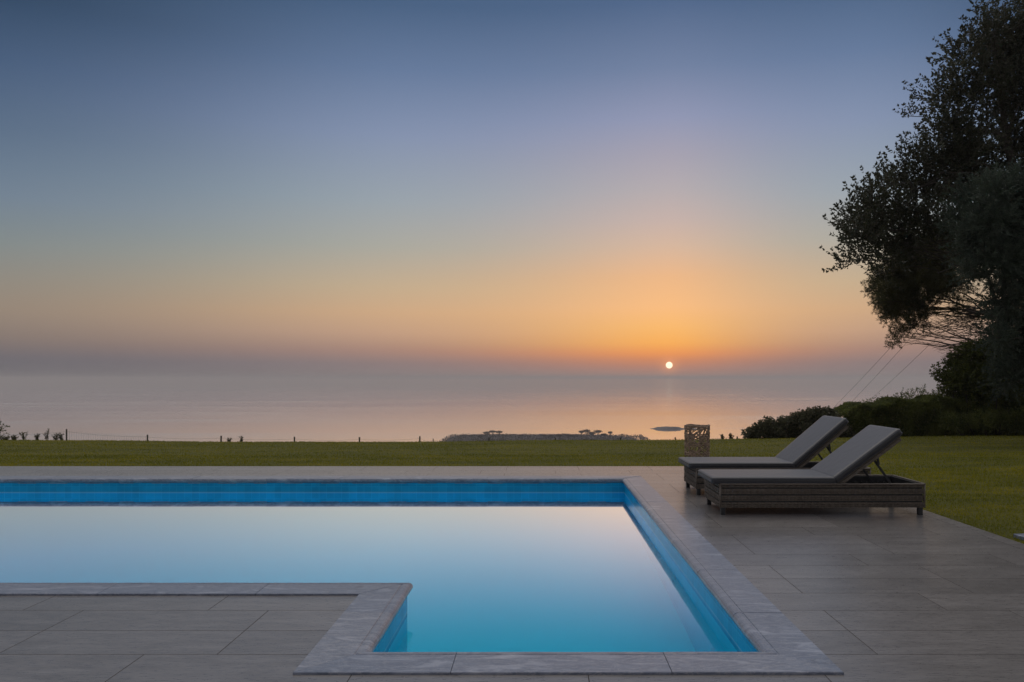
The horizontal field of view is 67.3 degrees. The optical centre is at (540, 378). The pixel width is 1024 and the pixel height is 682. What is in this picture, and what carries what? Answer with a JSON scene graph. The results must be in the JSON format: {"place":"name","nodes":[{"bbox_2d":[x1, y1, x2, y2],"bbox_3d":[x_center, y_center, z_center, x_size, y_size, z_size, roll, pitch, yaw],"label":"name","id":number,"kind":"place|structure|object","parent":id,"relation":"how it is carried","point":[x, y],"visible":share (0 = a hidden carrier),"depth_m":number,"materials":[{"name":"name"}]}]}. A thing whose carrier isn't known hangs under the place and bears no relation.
{"place":"outdoors","nodes":[
{"label":"outdoors","id":0,"kind":"place"},
{"bbox_2d":[0,379,956,441],"bbox_3d":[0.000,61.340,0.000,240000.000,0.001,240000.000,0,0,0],"label":"sea","id":1,"kind":"structure","parent":0,"point":[338,410],"depth_m":1753.39,"materials":[{"name":"liquid"}]},
{"bbox_2d":[651,426,696,429],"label":"rocky islet","id":2,"kind":"object","parent":1,"relation":"in","point":[668,428],"visible":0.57,"depth_m":930.55,"materials":[{"name":"grey stone"}]},
{"bbox_2d":[0,466,1023,681],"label":"pool deck","id":3,"kind":"structure","parent":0,"point":[881,594],"depth_m":4.44,"materials":[{"name":"tile"}]},
{"bbox_2d":[0,483,756,651],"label":"pool basin","id":4,"kind":"object","parent":3,"relation":"in","point":[736,635],"depth_m":10.25,"materials":[{"name":"tile"}]},
{"bbox_2d":[0,493,740,651],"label":"pool water","id":5,"kind":"structure","parent":4,"relation":"in","point":[541,572],"depth_m":6.60,"materials":[{"name":"blue liquid"}]},
{"bbox_2d":[0,476,843,674],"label":"pool coping","id":6,"kind":"object","parent":3,"relation":"on","point":[774,635],"visible":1,"depth_m":4.29,"materials":[{"name":"stone"}]},
{"bbox_2d":[684,424,709,456],"bbox_3d":[2.289,1.004,11.200,0.375,0.672,0.375,0,0,0],"label":"lantern","id":7,"kind":"object","parent":3,"relation":"on","point":[690,436],"visible":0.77,"depth_m":11.07,"materials":[{"name":"wicker"}]},
{"bbox_2d":[678,415,870,494],"bbox_3d":[2.755,0.897,9.164,2.105,0.886,0.704,0,0,0],"label":"sun lounger","id":8,"kind":"object","parent":3,"relation":"on","point":[804,448],"visible":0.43,"depth_m":8.89,"materials":[{"name":"fabric"}]},
{"bbox_2d":[698,425,925,514],"bbox_3d":[2.729,0.916,7.867,2.105,0.849,0.705,0,0,0],"label":"sun lounger","id":9,"kind":"object","parent":3,"relation":"on","point":[834,479],"visible":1,"depth_m":7.54,"materials":[{"name":"fabric"}]},
{"bbox_2d":[0,436,1023,542],"bbox_3d":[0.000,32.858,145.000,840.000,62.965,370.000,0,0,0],"label":"lawn","id":10,"kind":"structure","parent":0,"point":[728,451],"depth_m":16.15,"materials":[{"name":"green plant"}]},
{"bbox_2d":[0,421,10,439],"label":"leafy bush","id":11,"kind":"object","parent":10,"relation":"on","point":[1,426],"visible":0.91,"depth_m":26.02,"materials":[{"name":"green plant"}]},
{"bbox_2d":[19,431,27,439],"bbox_3d":[-17.117,1.918,25.355,0.312,0.355,0.461,0,0,-15],"label":"weed","id":12,"kind":"object","parent":10,"relation":"on","point":[22,437],"visible":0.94,"depth_m":25.35,"materials":[{"name":"green plant"}]},
{"bbox_2d":[43,428,48,438],"bbox_3d":[-16.319,1.868,25.417,0.153,0.464,0.248,0,0,0],"label":"weed","id":13,"kind":"object","parent":10,"relation":"on","point":[46,436],"visible":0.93,"depth_m":25.40,"materials":[{"name":"green plant"}]},
{"bbox_2d":[52,433,64,439],"bbox_3d":[-15.981,1.934,25.398,0.309,0.336,0.365,0,0,0],"label":"weed","id":14,"kind":"object","parent":10,"relation":"on","point":[55,437],"visible":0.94,"depth_m":25.40,"materials":[{"name":"green plant"}]},
{"bbox_2d":[24,429,737,441],"bbox_3d":[-7.105,2.912,29.206,29.256,1.989,0.074,0,0,0],"label":"field fence","id":15,"kind":"object","parent":10,"relation":"on","point":[248,439],"visible":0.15,"depth_m":29.23,"materials":[{"name":"brown wood"}]},
{"bbox_2d":[741,405,855,438],"bbox_3d":[8.489,1.571,25.200,3.814,1.424,1.510,0,0,0],"label":"olive bush","id":16,"kind":"object","parent":10,"relation":"on","point":[795,424],"visible":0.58,"depth_m":24.94,"materials":[{"name":"green plant"}]},
{"bbox_2d":[898,384,941,397],"bbox_3d":[13.849,1.227,28.026,1.873,2.132,1.180,0,0,0],"label":"twiggy shrub","id":17,"kind":"object","parent":10,"relation":"on","point":[922,391],"visible":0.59,"depth_m":28.12,"materials":[{"name":"green plant"}]},
{"bbox_2d":[819,0,1023,292],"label":"broadleaf tree","id":18,"kind":"object","parent":10,"relation":"on","point":[999,66],"visible":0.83,"depth_m":21.47,"materials":[{"name":"green plant"}]},
{"bbox_2d":[834,391,1023,436],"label":"hedge","id":19,"kind":"object","parent":10,"relation":"on","point":[917,415],"visible":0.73,"depth_m":25.53,"materials":[{"name":"green plant"}]},
{"bbox_2d":[859,212,1001,361],"bbox_3d":[14.015,-1.766,27.008,5.722,8.238,3.288,0,0,0],"label":"pine tree","id":20,"kind":"object","parent":10,"relation":"on","point":[891,301],"visible":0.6,"depth_m":26.53,"materials":[{"name":"green plant"}]},
{"bbox_2d":[929,329,1023,434],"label":"shrub","id":21,"kind":"object","parent":10,"relation":"on","point":[962,375],"visible":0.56,"depth_m":25.44,"materials":[{"name":"green plant"}]},
{"bbox_2d":[933,158,1023,406],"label":"evergreen tree","id":22,"kind":"object","parent":10,"relation":"on","point":[994,240],"visible":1,"depth_m":18.60,"materials":[{"name":"green plant"}]},
{"bbox_2d":[937,406,1023,435],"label":"shrub","id":23,"kind":"object","parent":10,"relation":"on","point":[974,420],"visible":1,"depth_m":24.93,"materials":[{"name":"green plant"}]},
{"bbox_3d":[20.579,-2.029,34.100,1.800,9.993,0.275,0,0,0],"label":"utility pole","id":24,"kind":"object","parent":10,"relation":"on","visible":0},
{"bbox_2d":[878,286,988,392],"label":"overhead wire","id":25,"kind":"object","parent":24,"relation":"attached to","point":[921,352],"visible":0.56,"depth_m":54.29,"materials":[{"name":"black metal"}]},
{"bbox_2d":[0,0,1023,378],"label":"sky","id":26,"kind":"structure","parent":0,"point":[190,189],"materials":[{"name":"blue"}]},
{"bbox_2d":[447,434,631,441],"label":"headland","id":27,"kind":"structure","parent":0,"point":[459,437],"depth_m":786.22,"materials":[{"name":"stone"}]},
{"bbox_2d":[442,433,649,441],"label":"scrub","id":28,"kind":"object","parent":27,"relation":"on","point":[548,438],"visible":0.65,"depth_m":787.83,"materials":[{"name":"green plant"}]},
{"bbox_2d":[1013,533,1023,539],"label":"stepping stone","id":29,"kind":"object","parent":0,"point":[1020,536],"visible":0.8,"depth_m":6.60,"materials":[{"name":"stone"}]}
]}

